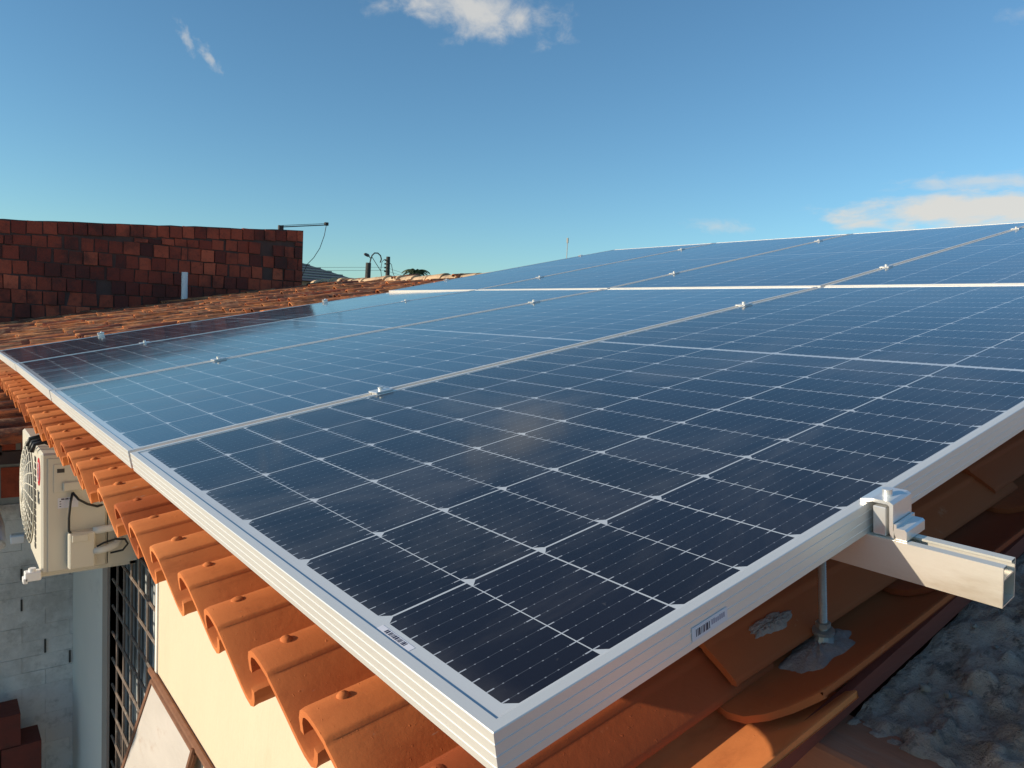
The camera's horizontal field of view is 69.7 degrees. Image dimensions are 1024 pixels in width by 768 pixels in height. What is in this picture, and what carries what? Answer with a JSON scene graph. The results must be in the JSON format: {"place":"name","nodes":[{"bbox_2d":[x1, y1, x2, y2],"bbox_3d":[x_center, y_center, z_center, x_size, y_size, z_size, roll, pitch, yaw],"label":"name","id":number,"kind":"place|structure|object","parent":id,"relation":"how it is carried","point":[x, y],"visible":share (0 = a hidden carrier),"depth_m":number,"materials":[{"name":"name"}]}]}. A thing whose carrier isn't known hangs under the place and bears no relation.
{"place":"outdoors","nodes":[
{"label":"outdoors","id":0,"kind":"place"},
{"bbox_2d":[302,263,352,284],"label":"distant house","id":1,"kind":"structure","parent":0,"point":[311,274],"depth_m":23.31,"materials":[{"name":"grey metal"}]},
{"bbox_2d":[401,268,429,275],"bbox_3d":[-5.006,-2.784,37.244,1.530,6.060,1.715,-1,6,-38],"label":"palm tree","id":2,"kind":"object","parent":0,"point":[420,272],"visible":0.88,"depth_m":36.70,"materials":[{"name":"green plant"}]},
{"bbox_2d":[0,0,1023,277],"label":"sky","id":3,"kind":"structure","parent":0,"point":[451,137],"materials":[{"name":"blue"}]},
{"label":"patio floor","id":4,"kind":"structure","parent":0,"visible":0},
{"bbox_2d":[0,699,41,767],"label":"brick wall","id":5,"kind":"structure","parent":4,"relation":"on","point":[20,747],"depth_m":4.17,"materials":[{"name":"red brick"}]},
{"label":"ground","id":6,"kind":"structure","parent":0,"visible":0},
{"bbox_2d":[0,443,72,767],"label":"block wall","id":7,"kind":"structure","parent":6,"relation":"on","point":[36,649],"depth_m":4.46,"materials":[{"name":"grey concrete"}]},
{"bbox_2d":[0,512,5,548],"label":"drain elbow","id":8,"kind":"object","parent":7,"relation":"attached to","point":[2,537],"visible":1,"depth_m":3.73,"materials":[{"name":"white plastic"}]},
{"bbox_2d":[0,386,32,464],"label":"lean to roof","id":9,"kind":"object","parent":7,"relation":"on","point":[13,424],"visible":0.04,"depth_m":3.60,"materials":[{"name":"ceramic"}]},
{"bbox_2d":[0,219,302,321],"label":"brick wall","id":10,"kind":"structure","parent":6,"relation":"on","point":[50,268],"depth_m":11.31,"materials":[{"name":"brown brick"}]},
{"bbox_2d":[278,222,328,275],"bbox_3d":[-3.724,-2.413,13.073,0.894,1.002,0.118,0,6,-36],"label":"roof aerial","id":11,"kind":"object","parent":10,"relation":"attached to","point":[281,227],"visible":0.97,"depth_m":13.08,"materials":[{"name":"metal"}]},
{"bbox_2d":[319,257,407,275],"bbox_3d":[-8.657,-3.088,37.114,8.622,6.321,51.200,7,6,39],"label":"utility pole","id":12,"kind":"object","parent":6,"relation":"on","point":[387,267],"visible":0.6,"depth_m":33.60,"materials":[{"name":"concrete"}]},
{"bbox_2d":[364,252,381,277],"bbox_3d":[-6.462,-2.755,33.487,0.986,6.460,0.368,-1,6,-38],"label":"street lamp","id":13,"kind":"object","parent":6,"relation":"on","point":[368,271],"visible":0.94,"depth_m":33.13,"materials":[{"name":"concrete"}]},
{"bbox_2d":[0,272,1023,767],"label":"tiled house","id":14,"kind":"structure","parent":6,"relation":"on","point":[244,660],"depth_m":1.00,"materials":[{"name":"ceramic"}]},
{"bbox_2d":[10,428,136,583],"bbox_3d":[-1.953,0.562,3.253,0.408,0.715,0.791,-1,6,-38],"label":"air conditioner","id":15,"kind":"object","parent":14,"relation":"attached to","point":[67,526],"visible":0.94,"depth_m":2.97,"materials":[{"name":"beige metal"}]},
{"bbox_2d":[101,557,158,767],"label":"window","id":16,"kind":"structure","parent":14,"relation":"in","point":[139,619],"depth_m":3.51,"materials":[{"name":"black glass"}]},
{"bbox_2d":[121,667,213,767],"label":"shading flap","id":17,"kind":"object","parent":14,"relation":"attached to","point":[163,736],"visible":1,"depth_m":2.70,"materials":[{"name":"metal"}]},
{"bbox_2d":[181,272,187,298],"bbox_3d":[-5.143,-1.482,11.545,0.092,0.545,0.092,-1,6,-38],"label":"vent pipe","id":18,"kind":"object","parent":14,"relation":"on","point":[184,285],"visible":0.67,"depth_m":11.51,"materials":[{"name":"white plastic"}]},
{"bbox_2d":[812,530,1015,644],"bbox_3d":[-0.998,0.028,2.598,0.031,0.162,4.800,-15,14,-36],"label":"mounting rail","id":19,"kind":"object","parent":14,"relation":"attached to","point":[977,574],"visible":0.2,"depth_m":0.76,"materials":[{"name":"metal"}]},
{"bbox_2d":[211,356,225,360],"bbox_3d":[-1.033,-0.074,2.595,0.044,0.048,0.040,-15,14,-36],"label":"clamp","id":20,"kind":"object","parent":19,"relation":"attached to","point":[217,358],"visible":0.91,"depth_m":2.58,"materials":[{"name":"metal"}]},
{"bbox_2d":[0,290,470,370],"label":"solar panel","id":21,"kind":"object","parent":19,"relation":"attached to","point":[10,357],"visible":0.71,"depth_m":4.18,"materials":[{"name":"glass"}]},
{"bbox_2d":[15,289,603,400],"bbox_3d":[-0.835,-0.271,3.470,2.466,0.037,1.135,-15,15,-36],"label":"solar panel","id":22,"kind":"object","parent":19,"relation":"attached to","point":[45,376],"visible":0.77,"depth_m":3.20,"materials":[{"name":"glass"}]},
{"bbox_2d":[369,386,392,394],"bbox_3d":[-0.302,0.030,1.707,0.044,0.048,0.040,-15,14,-36],"label":"clamp","id":23,"kind":"object","parent":19,"relation":"attached to","point":[380,389],"visible":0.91,"depth_m":1.70,"materials":[{"name":"metal"}]},
{"bbox_2d":[50,287,817,468],"bbox_3d":[-0.119,-0.161,2.571,2.466,0.035,1.135,-15,14,-36],"label":"solar panel","id":24,"kind":"object","parent":19,"relation":"attached to","point":[123,418],"visible":0.84,"depth_m":2.19,"materials":[{"name":"glass"}]},
{"bbox_2d":[130,285,1023,767],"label":"solar panel","id":25,"kind":"object","parent":19,"relation":"attached to","point":[512,563],"visible":1,"depth_m":0.97,"materials":[{"name":"glass"}]},
{"bbox_2d":[860,487,924,541],"bbox_3d":[0.415,0.137,0.802,0.043,0.048,0.049,-14,14,-37],"label":"end clamp","id":26,"kind":"object","parent":19,"relation":"on","point":[895,517],"visible":1,"depth_m":0.79,"materials":[{"name":"metal"}]},
{"label":"mounting rail","id":27,"kind":"object","parent":14,"relation":"attached to","visible":0},
{"bbox_2d":[735,301,751,306],"bbox_3d":[0.806,-0.262,2.555,0.044,0.047,0.040,-15,14,-36],"label":"clamp","id":28,"kind":"object","parent":27,"relation":"attached to","point":[743,303],"visible":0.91,"depth_m":2.54,"materials":[{"name":"metal"}]},
{"label":"mounting rail","id":29,"kind":"object","parent":14,"relation":"attached to","visible":0},
{"bbox_2d":[389,243,711,292],"bbox_3d":[0.378,-0.923,5.838,2.466,0.035,1.135,-17,16,-36],"label":"solar panel","id":30,"kind":"object","parent":29,"relation":"attached to","point":[500,277],"visible":0.65,"depth_m":5.67,"materials":[{"name":"glass"}]},
{"bbox_2d":[478,234,847,289],"bbox_3d":[1.093,-0.815,4.939,2.466,0.035,1.135,-17,16,-36],"label":"solar panel","id":31,"kind":"object","parent":29,"relation":"attached to","point":[609,276],"visible":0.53,"depth_m":4.76,"materials":[{"name":"glass"}]},
{"bbox_2d":[610,222,1023,288],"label":"solar panel","id":32,"kind":"object","parent":29,"relation":"on","point":[822,263],"visible":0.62,"depth_m":3.81,"materials":[{"name":"glass"}]},
{"bbox_2d":[879,264,892,268],"bbox_3d":[1.614,-0.492,3.171,0.044,0.048,0.040,-17,16,-36],"label":"clamp","id":33,"kind":"object","parent":29,"relation":"attached to","point":[885,266],"visible":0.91,"depth_m":3.16,"materials":[{"name":"metal"}]},
{"bbox_2d":[825,227,1023,286],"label":"solar panel","id":34,"kind":"object","parent":29,"relation":"on","point":[996,259],"visible":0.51,"depth_m":2.91,"materials":[{"name":"glass"}]},
{"bbox_2d":[849,553,1022,716],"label":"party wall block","id":35,"kind":"structure","parent":6,"relation":"on","point":[855,711],"depth_m":1.17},
{"bbox_2d":[847,553,1023,767],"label":"mortar rubble","id":36,"kind":"object","parent":35,"relation":"on","point":[958,657],"visible":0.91,"depth_m":0.85,"materials":[{"name":"grey concrete"}]},
{"bbox_2d":[903,624,1006,699],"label":"pebbles","id":37,"kind":"object","parent":36,"relation":"on","point":[927,689],"visible":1,"depth_m":0.85,"materials":[{"name":"grey stone"}]}
]}

